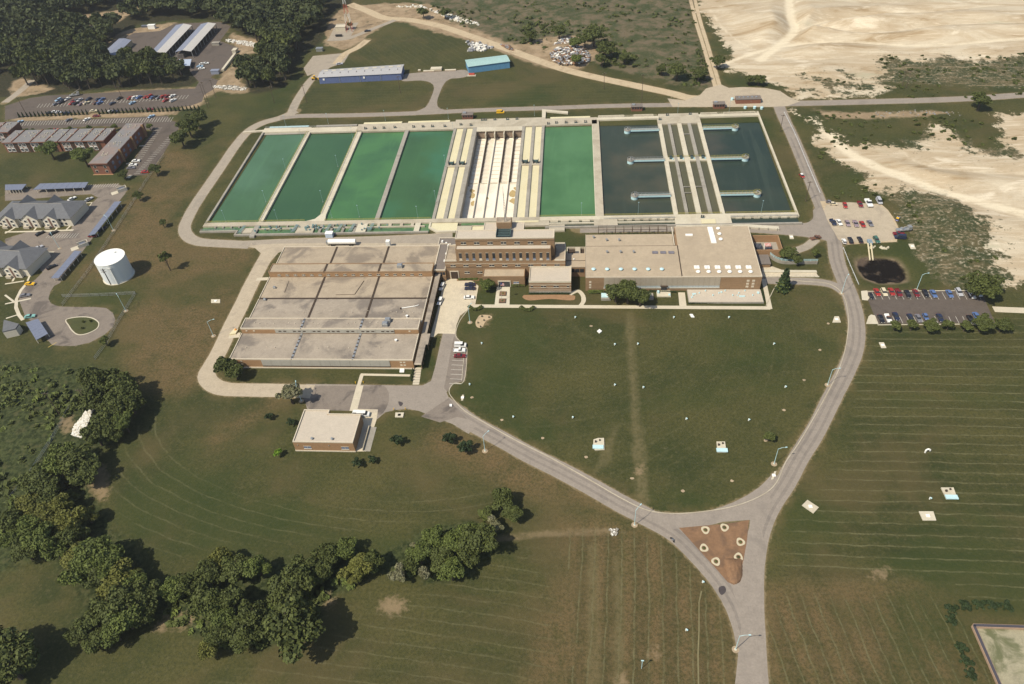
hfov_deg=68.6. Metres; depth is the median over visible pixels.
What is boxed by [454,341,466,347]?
parked van
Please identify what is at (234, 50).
hut
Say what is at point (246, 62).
tree
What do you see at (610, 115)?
inlet channel
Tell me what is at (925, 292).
parked car
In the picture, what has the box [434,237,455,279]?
glazed link
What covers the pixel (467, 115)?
control cabin
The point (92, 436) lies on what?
tree
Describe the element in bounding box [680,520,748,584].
planting island
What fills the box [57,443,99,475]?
tree
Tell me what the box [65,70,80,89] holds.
tree
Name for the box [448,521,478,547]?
tree
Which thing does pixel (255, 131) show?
ramp
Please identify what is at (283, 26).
tree
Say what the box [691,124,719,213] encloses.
channel water
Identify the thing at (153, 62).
tree
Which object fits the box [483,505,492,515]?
tree
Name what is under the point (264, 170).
water
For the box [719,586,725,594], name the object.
oil stain
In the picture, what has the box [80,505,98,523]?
tree
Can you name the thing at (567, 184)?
water
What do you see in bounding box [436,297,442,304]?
parked wagon
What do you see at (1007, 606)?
round shrub
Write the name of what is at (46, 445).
fence
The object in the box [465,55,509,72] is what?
teal shed
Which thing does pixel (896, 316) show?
parked car
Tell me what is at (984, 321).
tree
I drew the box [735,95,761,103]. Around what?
brick substation
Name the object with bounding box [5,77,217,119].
car park
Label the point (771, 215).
railing
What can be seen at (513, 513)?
tree
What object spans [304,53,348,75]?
gravel pad
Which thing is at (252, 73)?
tree
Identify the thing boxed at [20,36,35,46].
tree
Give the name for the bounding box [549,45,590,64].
rubble
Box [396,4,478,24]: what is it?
rubble
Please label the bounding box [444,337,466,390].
parking bay asphalt
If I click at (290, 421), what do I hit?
tree
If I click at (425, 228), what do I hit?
channel water
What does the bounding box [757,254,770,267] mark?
dock shed
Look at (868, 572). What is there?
ground
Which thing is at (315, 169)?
water
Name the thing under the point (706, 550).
planting ring
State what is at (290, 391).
tree
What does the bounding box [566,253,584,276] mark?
flat roof link
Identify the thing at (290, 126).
channel cover
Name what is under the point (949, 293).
parked car
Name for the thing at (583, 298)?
path
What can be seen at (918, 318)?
parked car
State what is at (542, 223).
slab
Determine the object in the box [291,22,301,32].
tree
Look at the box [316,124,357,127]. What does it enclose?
channel cover
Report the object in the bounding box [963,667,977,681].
round shrub
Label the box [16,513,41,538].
tree
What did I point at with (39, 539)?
tree
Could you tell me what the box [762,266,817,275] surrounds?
loading area
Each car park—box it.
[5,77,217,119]
[5,116,178,175]
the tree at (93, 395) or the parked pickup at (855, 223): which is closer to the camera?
the tree at (93, 395)
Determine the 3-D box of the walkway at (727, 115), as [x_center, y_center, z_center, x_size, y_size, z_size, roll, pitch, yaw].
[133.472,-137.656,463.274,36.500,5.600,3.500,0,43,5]
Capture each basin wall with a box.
[205,132,263,222]
[258,132,310,221]
[320,131,361,215]
[374,130,408,219]
[592,120,603,215]
[757,111,797,212]
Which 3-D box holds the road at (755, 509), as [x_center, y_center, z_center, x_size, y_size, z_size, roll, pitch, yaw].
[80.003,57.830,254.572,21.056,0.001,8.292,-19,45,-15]
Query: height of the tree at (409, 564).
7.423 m
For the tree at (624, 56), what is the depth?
522.08 m
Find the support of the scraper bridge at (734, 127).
in the water at (757, 170)
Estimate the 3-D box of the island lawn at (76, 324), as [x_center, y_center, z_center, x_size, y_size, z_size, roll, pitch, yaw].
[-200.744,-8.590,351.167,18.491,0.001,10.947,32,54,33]
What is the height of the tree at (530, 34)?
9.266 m
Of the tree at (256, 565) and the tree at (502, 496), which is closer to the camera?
the tree at (256, 565)
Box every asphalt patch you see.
[304,385,388,414]
[421,398,466,421]
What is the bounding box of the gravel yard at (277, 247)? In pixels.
[249,233,438,258]
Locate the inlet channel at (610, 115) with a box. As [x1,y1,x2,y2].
[598,115,623,116]
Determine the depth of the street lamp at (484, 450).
280.40 m
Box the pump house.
[292,409,363,451]
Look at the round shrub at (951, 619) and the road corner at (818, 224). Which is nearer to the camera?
the round shrub at (951, 619)
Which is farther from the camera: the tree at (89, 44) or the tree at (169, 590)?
the tree at (89, 44)
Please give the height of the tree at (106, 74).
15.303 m
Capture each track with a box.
[1,80,34,102]
[197,250,314,397]
[286,68,328,115]
[327,19,396,40]
[333,40,370,63]
[347,3,695,99]
[689,0,716,85]
[693,0,720,84]
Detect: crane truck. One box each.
[69,89,79,96]
[895,223,914,231]
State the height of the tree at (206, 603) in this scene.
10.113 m
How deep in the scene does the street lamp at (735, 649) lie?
220.35 m
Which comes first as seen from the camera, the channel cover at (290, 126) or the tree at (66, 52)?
the channel cover at (290, 126)
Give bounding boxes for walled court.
[751,235,782,256]
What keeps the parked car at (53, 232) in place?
on the courtyard asphalt at (52, 318)
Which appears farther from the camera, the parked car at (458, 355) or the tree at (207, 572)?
the parked car at (458, 355)
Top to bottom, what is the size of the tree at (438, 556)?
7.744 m
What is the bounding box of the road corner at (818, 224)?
[795,207,833,241]
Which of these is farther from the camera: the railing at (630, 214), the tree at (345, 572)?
the railing at (630, 214)
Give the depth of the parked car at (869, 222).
369.77 m
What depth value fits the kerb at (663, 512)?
280.40 m
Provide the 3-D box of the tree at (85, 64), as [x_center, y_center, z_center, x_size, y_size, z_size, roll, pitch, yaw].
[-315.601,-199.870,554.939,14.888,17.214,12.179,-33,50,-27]
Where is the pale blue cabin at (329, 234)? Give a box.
[325,231,333,237]
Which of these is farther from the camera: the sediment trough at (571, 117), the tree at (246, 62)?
the tree at (246, 62)
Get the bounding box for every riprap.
[71,409,93,437]
[212,85,247,90]
[226,39,253,45]
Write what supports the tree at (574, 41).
on the ground at (868, 572)
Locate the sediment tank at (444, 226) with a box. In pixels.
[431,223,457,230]
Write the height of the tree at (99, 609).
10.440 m
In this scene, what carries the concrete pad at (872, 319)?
on the ground at (868, 572)
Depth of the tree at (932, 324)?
309.25 m
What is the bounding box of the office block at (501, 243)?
[445,217,565,278]
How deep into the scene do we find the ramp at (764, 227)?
373.60 m
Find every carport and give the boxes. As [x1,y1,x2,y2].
[5,184,26,193]
[26,319,49,342]
[33,182,87,192]
[51,251,82,280]
[88,201,121,235]
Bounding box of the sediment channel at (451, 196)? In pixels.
[432,128,476,218]
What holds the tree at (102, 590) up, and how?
on the ground at (868, 572)
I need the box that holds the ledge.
[264,132,355,134]
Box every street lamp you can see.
[482,430,488,452]
[631,503,641,527]
[732,634,750,652]
[771,447,786,465]
[825,368,840,386]
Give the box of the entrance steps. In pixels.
[656,290,670,296]
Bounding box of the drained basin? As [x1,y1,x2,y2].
[462,126,521,217]
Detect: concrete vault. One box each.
[211,299,219,302]
[395,412,403,417]
[593,438,603,450]
[716,441,727,452]
[802,500,818,512]
[832,316,840,322]
[879,342,885,347]
[919,511,935,520]
[941,487,958,499]
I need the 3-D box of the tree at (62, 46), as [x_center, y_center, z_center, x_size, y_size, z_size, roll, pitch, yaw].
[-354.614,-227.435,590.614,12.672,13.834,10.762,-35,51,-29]
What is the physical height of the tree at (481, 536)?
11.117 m
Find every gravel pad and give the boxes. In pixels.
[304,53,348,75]
[328,23,357,40]
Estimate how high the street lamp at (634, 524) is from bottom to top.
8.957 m
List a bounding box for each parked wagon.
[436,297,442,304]
[439,282,444,290]
[873,235,880,242]
[880,287,887,295]
[955,287,963,295]
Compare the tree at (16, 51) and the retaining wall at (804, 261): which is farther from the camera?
the tree at (16, 51)
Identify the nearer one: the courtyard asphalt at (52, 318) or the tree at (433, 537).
the tree at (433, 537)
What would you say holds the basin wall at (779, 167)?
on the ground at (868, 572)
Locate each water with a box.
[202,224,429,233]
[210,134,305,222]
[264,133,355,221]
[326,132,403,220]
[380,131,452,219]
[461,223,483,224]
[539,126,594,216]
[549,217,798,225]
[599,125,672,215]
[662,125,683,212]
[671,125,695,213]
[682,124,707,213]
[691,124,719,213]
[702,122,790,213]
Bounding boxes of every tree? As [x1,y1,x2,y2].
[0,47,11,66]
[0,55,13,65]
[0,507,28,530]
[0,528,19,547]
[0,625,18,657]
[0,631,40,683]
[2,35,17,40]
[2,44,14,50]
[5,38,18,47]
[8,63,28,84]
[9,539,38,562]
[10,56,20,63]
[11,47,25,56]
[14,492,40,514]
[16,462,49,495]
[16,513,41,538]
[17,36,23,46]
[17,49,34,56]
[19,21,36,32]
[19,521,55,551]
[20,32,29,36]
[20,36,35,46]
[20,52,40,61]
[21,62,38,85]
[29,501,54,523]
[33,41,46,49]
[33,61,44,81]
[34,64,51,85]
[34,140,57,159]
[35,47,57,61]
[35,475,60,504]
[37,454,63,475]
[39,38,53,45]
[39,60,50,77]
[39,538,67,560]
[41,35,53,40]
[45,30,58,38]
[46,441,75,456]
[47,492,73,514]
[49,63,64,84]
[50,68,67,86]
[51,53,67,63]
[52,43,66,50]
[52,505,86,531]
[54,49,63,54]
[56,523,90,545]
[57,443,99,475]
[57,467,76,479]
[57,556,90,586]
[58,31,73,37]
[58,56,70,65]
[58,70,70,88]
[59,541,79,568]
[61,25,73,39]
[62,624,88,645]
[63,48,71,56]
[64,36,73,44]
[64,63,74,70]
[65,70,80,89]
[67,44,76,49]
[67,48,87,61]
[67,460,101,485]
[69,147,93,166]
[71,534,114,567]
[72,35,83,41]
[73,56,84,70]
[73,609,101,635]
[74,43,88,49]
[74,59,93,83]
[75,366,96,386]
[76,71,91,88]
[77,382,108,411]
[79,30,95,38]
[79,425,106,445]
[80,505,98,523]
[81,56,97,69]
[81,627,105,654]
[84,32,96,41]
[84,367,120,390]
[84,566,106,589]
[85,65,97,82]
[85,544,124,578]
[86,27,95,33]
[86,39,99,48]
[88,407,118,436]
[88,596,111,625]
[90,42,109,54]
[91,67,104,85]
[93,25,113,43]
[95,557,143,586]
[95,584,113,600]
[96,33,106,41]
[96,53,108,63]
[96,390,124,413]
[98,335,108,345]
[99,624,129,648]
[102,63,119,84]
[103,68,117,87]
[103,602,140,634]
[104,56,116,62]
[104,371,138,399]
[105,427,123,441]
[105,582,146,615]
[106,60,121,77]
[107,62,123,86]
[109,408,132,432]
[115,50,124,59]
[115,389,146,413]
[116,46,132,53]
[117,169,127,179]
[120,570,147,585]
[123,62,140,83]
[124,50,134,61]
[128,578,160,609]
[129,56,143,79]
[131,51,139,57]
[131,190,143,200]
[131,601,155,628]
[135,60,153,83]
[138,46,157,59]
[145,59,157,76]
[148,164,161,175]
[149,65,164,82]
[156,52,169,58]
[156,55,165,68]
[157,251,171,270]
[158,575,182,602]
[159,219,165,227]
[163,64,176,80]
[164,58,175,75]
[169,127,190,146]
[171,59,184,76]
[174,117,199,137]
[174,570,198,596]
[183,109,207,128]
[187,581,222,621]
[194,558,221,586]
[197,641,217,660]
[199,621,228,647]
[205,546,232,567]
[210,607,235,627]
[213,356,237,376]
[217,584,246,607]
[218,553,249,583]
[222,627,260,653]
[224,363,243,379]
[230,599,267,634]
[231,54,246,67]
[235,65,249,87]
[237,60,254,67]
[242,554,271,577]
[243,53,251,60]
[245,65,260,87]
[246,19,257,40]
[250,21,263,38]
[252,55,268,67]
[253,42,266,53]
[255,27,265,35]
[255,66,263,81]
[257,593,325,664]
[260,68,275,87]
[261,30,273,42]
[261,49,271,63]
[262,602,276,617]
[263,18,275,27]
[263,64,275,81]
[264,41,280,50]
[264,413,273,418]
[264,574,297,606]
[265,25,280,31]
[266,51,284,74]
[267,31,285,40]
[271,18,282,26]
[271,42,287,53]
[273,448,281,455]
[274,35,293,57]
[274,58,290,79]
[275,382,302,403]
[279,23,291,44]
[280,554,318,597]
[284,54,291,72]
[286,45,293,57]
[286,417,294,425]
[289,29,301,50]
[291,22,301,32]
[292,20,304,37]
[310,542,337,564]
[314,559,332,583]
[334,536,357,559]
[336,565,350,578]
[347,572,365,585]
[348,552,373,577]
[351,456,361,465]
[363,549,385,572]
[368,455,376,462]
[387,562,405,581]
[389,434,403,444]
[403,556,420,571]
[405,540,431,564]
[416,7,428,18]
[418,566,429,579]
[421,524,443,547]
[429,546,452,572]
[436,556,464,580]
[438,8,450,18]
[441,531,460,551]
[442,432,456,442]
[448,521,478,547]
[455,544,482,568]
[457,440,472,452]
[457,523,498,551]
[479,278,494,291]
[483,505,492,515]
[488,515,503,531]
[491,487,512,510]
[500,500,523,521]
[523,30,536,41]
[551,23,566,38]
[569,37,580,46]
[570,54,582,65]
[576,33,593,47]
[583,25,605,46]
[595,54,608,66]
[596,40,616,55]
[604,283,621,302]
[616,279,637,303]
[618,52,630,63]
[629,286,650,306]
[656,65,665,75]
[667,63,686,79]
[689,66,707,81]
[709,55,725,69]
[744,75,755,84]
[755,74,766,85]
[763,431,775,441]
[774,268,791,293]
[779,246,798,258]
[793,255,802,265]
[812,249,819,257]
[890,320,900,330]
[906,319,919,330]
[922,317,939,331]
[941,319,954,330]
[960,320,973,331]
[964,282,982,297]
[966,270,1004,298]
[970,91,992,110]
[971,312,996,331]
[994,317,1014,331]
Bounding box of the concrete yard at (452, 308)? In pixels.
[430,278,477,336]
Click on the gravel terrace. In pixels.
(726, 296)
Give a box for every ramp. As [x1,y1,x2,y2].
[243,130,262,132]
[362,426,376,450]
[542,109,567,116]
[733,224,778,229]
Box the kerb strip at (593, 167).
[592,126,595,215]
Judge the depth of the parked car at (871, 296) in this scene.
330.04 m
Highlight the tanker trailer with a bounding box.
[326,239,355,245]
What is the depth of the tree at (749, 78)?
486.08 m
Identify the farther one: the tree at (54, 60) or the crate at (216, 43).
the crate at (216, 43)
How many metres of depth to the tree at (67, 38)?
600.00 m
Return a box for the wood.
[0,0,326,36]
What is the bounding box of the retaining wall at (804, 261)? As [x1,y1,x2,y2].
[769,252,817,263]
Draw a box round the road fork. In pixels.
[402,70,468,114]
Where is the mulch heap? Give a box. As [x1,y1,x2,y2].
[724,558,742,583]
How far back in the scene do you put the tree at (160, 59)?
561.19 m
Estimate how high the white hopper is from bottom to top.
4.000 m
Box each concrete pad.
[295,409,377,450]
[861,290,868,299]
[866,315,877,323]
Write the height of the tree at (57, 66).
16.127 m
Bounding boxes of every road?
[178,111,297,248]
[280,100,817,119]
[449,397,741,647]
[580,225,803,236]
[632,506,695,529]
[649,475,785,526]
[720,493,771,521]
[733,520,764,683]
[741,106,864,683]
[762,277,850,295]
[789,92,1023,105]
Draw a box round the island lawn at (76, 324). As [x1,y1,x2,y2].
[66,317,97,333]
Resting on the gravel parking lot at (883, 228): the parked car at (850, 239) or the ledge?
the parked car at (850, 239)
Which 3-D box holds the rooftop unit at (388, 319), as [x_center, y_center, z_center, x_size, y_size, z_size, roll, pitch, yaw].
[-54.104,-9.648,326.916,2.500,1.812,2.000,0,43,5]
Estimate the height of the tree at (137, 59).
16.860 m
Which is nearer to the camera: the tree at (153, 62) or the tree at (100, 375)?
the tree at (100, 375)
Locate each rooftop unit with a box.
[382,321,388,326]
[384,317,390,322]
[397,263,402,267]
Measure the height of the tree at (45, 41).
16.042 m
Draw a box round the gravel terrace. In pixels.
[687,289,763,303]
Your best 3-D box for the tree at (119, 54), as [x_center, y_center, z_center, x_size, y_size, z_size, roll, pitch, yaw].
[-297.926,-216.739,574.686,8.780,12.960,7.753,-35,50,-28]
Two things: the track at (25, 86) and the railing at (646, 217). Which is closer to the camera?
the railing at (646, 217)
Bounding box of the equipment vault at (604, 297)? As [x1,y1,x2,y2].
[601,293,610,300]
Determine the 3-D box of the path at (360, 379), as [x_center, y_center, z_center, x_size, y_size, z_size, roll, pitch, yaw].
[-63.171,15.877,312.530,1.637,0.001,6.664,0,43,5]
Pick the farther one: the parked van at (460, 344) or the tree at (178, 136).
the tree at (178, 136)
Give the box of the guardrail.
[784,112,819,191]
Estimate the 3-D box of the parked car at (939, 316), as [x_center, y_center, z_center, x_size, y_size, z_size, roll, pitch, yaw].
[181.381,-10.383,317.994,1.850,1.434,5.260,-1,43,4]
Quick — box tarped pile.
[229,328,237,334]
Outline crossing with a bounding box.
[350,385,362,410]
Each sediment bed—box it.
[472,226,483,229]
[515,220,538,221]
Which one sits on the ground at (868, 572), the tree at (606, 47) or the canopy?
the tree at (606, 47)
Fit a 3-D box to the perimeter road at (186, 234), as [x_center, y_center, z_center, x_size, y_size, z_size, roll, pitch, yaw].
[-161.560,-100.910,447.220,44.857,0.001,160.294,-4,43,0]
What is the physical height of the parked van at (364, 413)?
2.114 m
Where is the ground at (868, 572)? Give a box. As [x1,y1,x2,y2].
[0,0,1023,683]
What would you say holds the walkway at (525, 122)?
on the ground at (868, 572)
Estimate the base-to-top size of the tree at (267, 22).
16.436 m
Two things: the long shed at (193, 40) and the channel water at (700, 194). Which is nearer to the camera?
the channel water at (700, 194)
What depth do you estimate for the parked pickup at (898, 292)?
330.23 m
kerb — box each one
[65,316,98,334]
[449,279,848,513]
[864,290,966,291]
[877,324,973,324]
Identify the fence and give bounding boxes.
[8,397,73,498]
[61,153,163,305]
[61,291,134,357]
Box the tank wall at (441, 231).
[428,222,455,232]
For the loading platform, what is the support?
on the ground at (868, 572)
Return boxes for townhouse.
[0,194,88,228]
[0,240,50,278]
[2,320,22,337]
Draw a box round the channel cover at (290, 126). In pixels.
[271,125,308,127]
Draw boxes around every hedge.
[458,278,477,279]
[467,305,482,310]
[519,305,534,310]
[528,292,569,293]
[588,290,603,293]
[649,290,675,292]
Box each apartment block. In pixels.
[0,122,21,141]
[1,129,69,152]
[58,128,116,151]
[88,123,147,174]
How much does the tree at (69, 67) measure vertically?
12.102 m
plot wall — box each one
[971,625,1001,683]
[972,623,1023,629]
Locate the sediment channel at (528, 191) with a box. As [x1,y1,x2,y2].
[513,126,544,216]
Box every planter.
[499,291,506,295]
[499,298,505,302]
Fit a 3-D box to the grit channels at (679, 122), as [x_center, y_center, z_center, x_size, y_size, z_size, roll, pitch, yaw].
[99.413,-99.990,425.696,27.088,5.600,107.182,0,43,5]
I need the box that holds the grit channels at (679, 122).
[657,117,724,213]
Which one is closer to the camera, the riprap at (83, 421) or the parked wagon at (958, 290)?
the riprap at (83, 421)
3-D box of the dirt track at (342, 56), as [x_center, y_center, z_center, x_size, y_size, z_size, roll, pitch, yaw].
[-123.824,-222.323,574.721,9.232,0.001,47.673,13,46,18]
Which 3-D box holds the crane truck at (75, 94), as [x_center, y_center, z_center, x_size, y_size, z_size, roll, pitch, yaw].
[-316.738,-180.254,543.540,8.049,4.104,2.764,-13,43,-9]
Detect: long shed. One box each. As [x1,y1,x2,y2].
[154,24,193,55]
[175,22,217,57]
[318,64,404,83]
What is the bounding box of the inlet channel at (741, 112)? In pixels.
[723,111,755,113]
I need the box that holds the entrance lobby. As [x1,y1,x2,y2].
[482,268,525,286]
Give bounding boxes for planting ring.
[700,544,708,551]
[701,526,709,533]
[711,557,719,565]
[720,524,728,531]
[734,552,742,559]
[737,538,744,545]
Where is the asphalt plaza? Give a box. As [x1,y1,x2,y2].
[306,334,474,433]
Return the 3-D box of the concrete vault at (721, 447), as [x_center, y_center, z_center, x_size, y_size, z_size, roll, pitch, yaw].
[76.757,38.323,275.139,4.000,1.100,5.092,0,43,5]
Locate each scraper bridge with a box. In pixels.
[624,126,659,133]
[627,156,664,163]
[631,192,670,199]
[703,124,738,130]
[711,154,748,161]
[720,189,760,197]
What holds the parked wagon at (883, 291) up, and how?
on the parking lot at (957, 307)
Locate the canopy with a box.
[179,59,192,66]
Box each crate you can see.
[147,24,156,28]
[211,41,220,45]
[315,47,322,51]
[430,67,441,70]
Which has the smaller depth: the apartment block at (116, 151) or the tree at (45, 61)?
the apartment block at (116, 151)
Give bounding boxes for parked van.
[356,410,369,416]
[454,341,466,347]
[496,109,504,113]
[875,196,882,203]
[894,234,906,239]
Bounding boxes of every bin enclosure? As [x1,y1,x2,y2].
[71,239,88,250]
[111,185,126,194]
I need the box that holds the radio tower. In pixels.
[342,0,353,29]
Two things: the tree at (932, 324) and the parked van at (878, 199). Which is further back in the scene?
the parked van at (878, 199)
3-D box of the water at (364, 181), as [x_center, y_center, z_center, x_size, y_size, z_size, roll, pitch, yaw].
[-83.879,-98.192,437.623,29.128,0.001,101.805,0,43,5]
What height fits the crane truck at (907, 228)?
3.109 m
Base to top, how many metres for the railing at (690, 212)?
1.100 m
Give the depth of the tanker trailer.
383.07 m
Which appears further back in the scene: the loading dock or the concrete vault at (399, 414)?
the loading dock
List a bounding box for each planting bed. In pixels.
[475,315,491,327]
[522,295,574,299]
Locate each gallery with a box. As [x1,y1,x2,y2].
[199,223,427,237]
[545,216,801,231]
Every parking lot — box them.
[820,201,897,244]
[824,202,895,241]
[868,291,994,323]
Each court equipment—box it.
[754,243,761,249]
[764,243,770,248]
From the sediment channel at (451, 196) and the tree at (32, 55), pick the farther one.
the tree at (32, 55)
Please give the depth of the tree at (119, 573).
241.30 m
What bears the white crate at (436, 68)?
on the ground at (868, 572)
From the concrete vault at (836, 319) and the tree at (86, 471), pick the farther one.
the concrete vault at (836, 319)
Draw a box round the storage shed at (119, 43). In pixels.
[108,38,132,56]
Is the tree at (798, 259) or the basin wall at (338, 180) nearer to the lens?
the tree at (798, 259)
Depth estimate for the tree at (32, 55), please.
570.79 m
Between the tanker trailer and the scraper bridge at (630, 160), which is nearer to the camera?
the tanker trailer
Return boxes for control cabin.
[461,111,473,118]
[631,103,642,110]
[713,101,724,108]
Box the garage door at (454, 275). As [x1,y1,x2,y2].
[451,272,457,278]
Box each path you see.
[4,229,73,232]
[14,285,25,320]
[228,332,240,337]
[256,277,267,280]
[357,374,363,384]
[361,373,409,375]
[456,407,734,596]
[472,304,769,309]
[495,287,509,304]
[570,290,585,306]
[678,292,685,305]
[697,591,701,683]
[760,137,854,519]
[762,279,771,308]
[796,239,819,252]
[992,306,1023,312]
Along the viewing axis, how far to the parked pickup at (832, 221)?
371.92 m
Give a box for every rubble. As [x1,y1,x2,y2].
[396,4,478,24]
[465,40,493,51]
[500,44,513,50]
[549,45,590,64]
[554,37,573,44]
[609,527,618,535]
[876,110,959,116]
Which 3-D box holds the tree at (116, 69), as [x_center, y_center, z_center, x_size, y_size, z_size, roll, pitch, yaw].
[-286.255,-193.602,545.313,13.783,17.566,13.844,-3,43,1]
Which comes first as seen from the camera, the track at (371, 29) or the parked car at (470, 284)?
the parked car at (470, 284)
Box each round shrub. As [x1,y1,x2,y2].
[944,603,959,614]
[944,613,957,625]
[953,641,969,653]
[958,599,971,610]
[958,653,974,667]
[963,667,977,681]
[972,599,986,609]
[986,599,1001,611]
[1000,599,1013,612]
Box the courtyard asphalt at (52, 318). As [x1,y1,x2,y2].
[5,184,127,345]
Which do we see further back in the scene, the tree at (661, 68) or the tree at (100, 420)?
the tree at (661, 68)
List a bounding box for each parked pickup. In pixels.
[453,347,465,352]
[810,235,821,239]
[829,218,836,225]
[852,220,858,226]
[864,198,872,206]
[884,313,891,322]
[892,231,904,234]
[894,288,902,296]
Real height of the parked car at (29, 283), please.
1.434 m
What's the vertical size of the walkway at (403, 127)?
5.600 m
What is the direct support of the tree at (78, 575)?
on the ground at (868, 572)
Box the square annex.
[529,266,570,293]
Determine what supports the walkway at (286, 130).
on the ground at (868, 572)
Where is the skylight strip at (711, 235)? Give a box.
[707,227,716,242]
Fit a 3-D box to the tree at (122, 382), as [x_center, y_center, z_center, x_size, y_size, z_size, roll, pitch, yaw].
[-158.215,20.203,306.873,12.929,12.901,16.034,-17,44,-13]
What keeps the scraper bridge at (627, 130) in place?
in the water at (622, 179)
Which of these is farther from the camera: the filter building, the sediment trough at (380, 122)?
the sediment trough at (380, 122)
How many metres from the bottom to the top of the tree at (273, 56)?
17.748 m
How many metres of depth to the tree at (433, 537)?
246.80 m
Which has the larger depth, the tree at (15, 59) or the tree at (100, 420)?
the tree at (15, 59)
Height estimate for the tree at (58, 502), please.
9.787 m
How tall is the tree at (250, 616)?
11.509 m
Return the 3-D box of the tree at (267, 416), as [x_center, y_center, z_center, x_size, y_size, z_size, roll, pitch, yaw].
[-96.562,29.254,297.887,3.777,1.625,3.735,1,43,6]
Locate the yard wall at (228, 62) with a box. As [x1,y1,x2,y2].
[221,53,236,71]
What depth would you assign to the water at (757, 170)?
415.48 m
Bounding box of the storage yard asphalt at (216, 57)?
[123,22,238,83]
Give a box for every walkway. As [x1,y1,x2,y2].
[203,219,431,227]
[263,127,311,132]
[309,126,357,132]
[355,121,455,132]
[414,274,440,367]
[431,217,539,223]
[454,117,545,128]
[540,212,798,221]
[545,117,596,125]
[597,116,658,120]
[658,113,698,117]
[698,113,757,117]
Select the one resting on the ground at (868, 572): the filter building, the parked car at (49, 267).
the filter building
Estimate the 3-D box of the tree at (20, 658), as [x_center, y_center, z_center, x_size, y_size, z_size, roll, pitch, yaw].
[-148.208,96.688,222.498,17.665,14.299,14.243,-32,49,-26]
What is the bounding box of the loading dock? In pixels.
[467,73,475,76]
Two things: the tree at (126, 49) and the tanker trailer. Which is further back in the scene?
the tree at (126, 49)
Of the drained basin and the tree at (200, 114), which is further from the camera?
the tree at (200, 114)
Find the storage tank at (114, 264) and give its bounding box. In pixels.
[94,248,134,285]
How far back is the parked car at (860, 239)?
360.09 m
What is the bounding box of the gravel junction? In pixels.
[668,85,799,106]
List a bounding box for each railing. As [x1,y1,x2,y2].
[206,219,304,222]
[258,134,304,219]
[265,125,351,127]
[321,135,354,211]
[324,217,421,219]
[563,214,587,215]
[603,114,653,116]
[604,213,660,215]
[604,216,671,218]
[678,212,715,213]
[730,210,796,212]
[737,214,797,216]
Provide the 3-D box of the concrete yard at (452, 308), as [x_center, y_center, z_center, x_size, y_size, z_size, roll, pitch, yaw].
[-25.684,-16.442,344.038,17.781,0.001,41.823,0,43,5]
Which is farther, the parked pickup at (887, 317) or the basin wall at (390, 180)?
the basin wall at (390, 180)
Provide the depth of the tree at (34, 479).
272.73 m
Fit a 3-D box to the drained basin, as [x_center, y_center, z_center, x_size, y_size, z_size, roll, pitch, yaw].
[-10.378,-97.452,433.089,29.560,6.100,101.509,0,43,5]
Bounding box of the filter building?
[229,245,438,368]
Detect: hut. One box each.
[210,69,220,73]
[231,48,237,53]
[335,24,346,30]
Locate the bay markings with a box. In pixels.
[21,97,980,383]
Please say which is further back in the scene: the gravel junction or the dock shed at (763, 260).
the gravel junction
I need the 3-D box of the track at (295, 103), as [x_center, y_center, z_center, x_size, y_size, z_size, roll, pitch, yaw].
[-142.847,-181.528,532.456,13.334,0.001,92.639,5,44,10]
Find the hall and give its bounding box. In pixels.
[585,226,761,290]
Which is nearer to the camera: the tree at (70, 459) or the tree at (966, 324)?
the tree at (70, 459)
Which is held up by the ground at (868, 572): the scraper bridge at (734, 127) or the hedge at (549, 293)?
the hedge at (549, 293)
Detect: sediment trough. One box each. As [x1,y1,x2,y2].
[364,121,401,123]
[408,120,449,122]
[550,116,589,118]
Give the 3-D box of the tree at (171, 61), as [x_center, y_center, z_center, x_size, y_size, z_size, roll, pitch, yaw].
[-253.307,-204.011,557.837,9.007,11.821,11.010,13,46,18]
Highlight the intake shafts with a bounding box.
[555,242,584,252]
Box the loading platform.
[762,270,818,276]
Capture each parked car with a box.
[19,293,30,297]
[24,282,34,285]
[24,314,35,318]
[46,263,56,269]
[48,230,58,235]
[454,353,465,357]
[463,295,474,299]
[464,282,475,285]
[464,286,475,289]
[835,219,842,225]
[844,220,850,226]
[847,237,853,243]
[857,236,863,242]
[859,221,865,227]
[866,220,873,226]
[868,293,873,299]
[873,288,880,295]
[877,314,884,322]
[887,288,895,295]
[892,312,899,320]
[903,290,911,297]
[906,313,913,318]
[912,289,919,296]
[914,314,922,322]
[921,289,929,296]
[922,313,928,319]
[929,290,937,297]
[936,313,943,321]
[945,290,953,297]
[966,315,974,323]
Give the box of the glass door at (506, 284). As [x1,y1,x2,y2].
[499,282,509,286]
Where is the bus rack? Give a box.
[598,225,666,234]
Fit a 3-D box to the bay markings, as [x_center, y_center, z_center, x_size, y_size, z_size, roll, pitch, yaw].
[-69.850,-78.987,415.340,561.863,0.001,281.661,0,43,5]
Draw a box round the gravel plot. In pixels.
[977,628,1023,683]
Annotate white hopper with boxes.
[385,239,390,245]
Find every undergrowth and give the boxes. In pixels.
[0,365,487,649]
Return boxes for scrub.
[431,2,708,85]
[509,20,705,85]
[799,52,1023,279]
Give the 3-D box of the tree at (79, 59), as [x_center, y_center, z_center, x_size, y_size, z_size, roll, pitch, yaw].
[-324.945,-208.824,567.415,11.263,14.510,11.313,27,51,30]
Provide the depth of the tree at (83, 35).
605.97 m
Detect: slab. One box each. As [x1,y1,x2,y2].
[308,214,326,220]
[457,225,483,229]
[512,220,548,226]

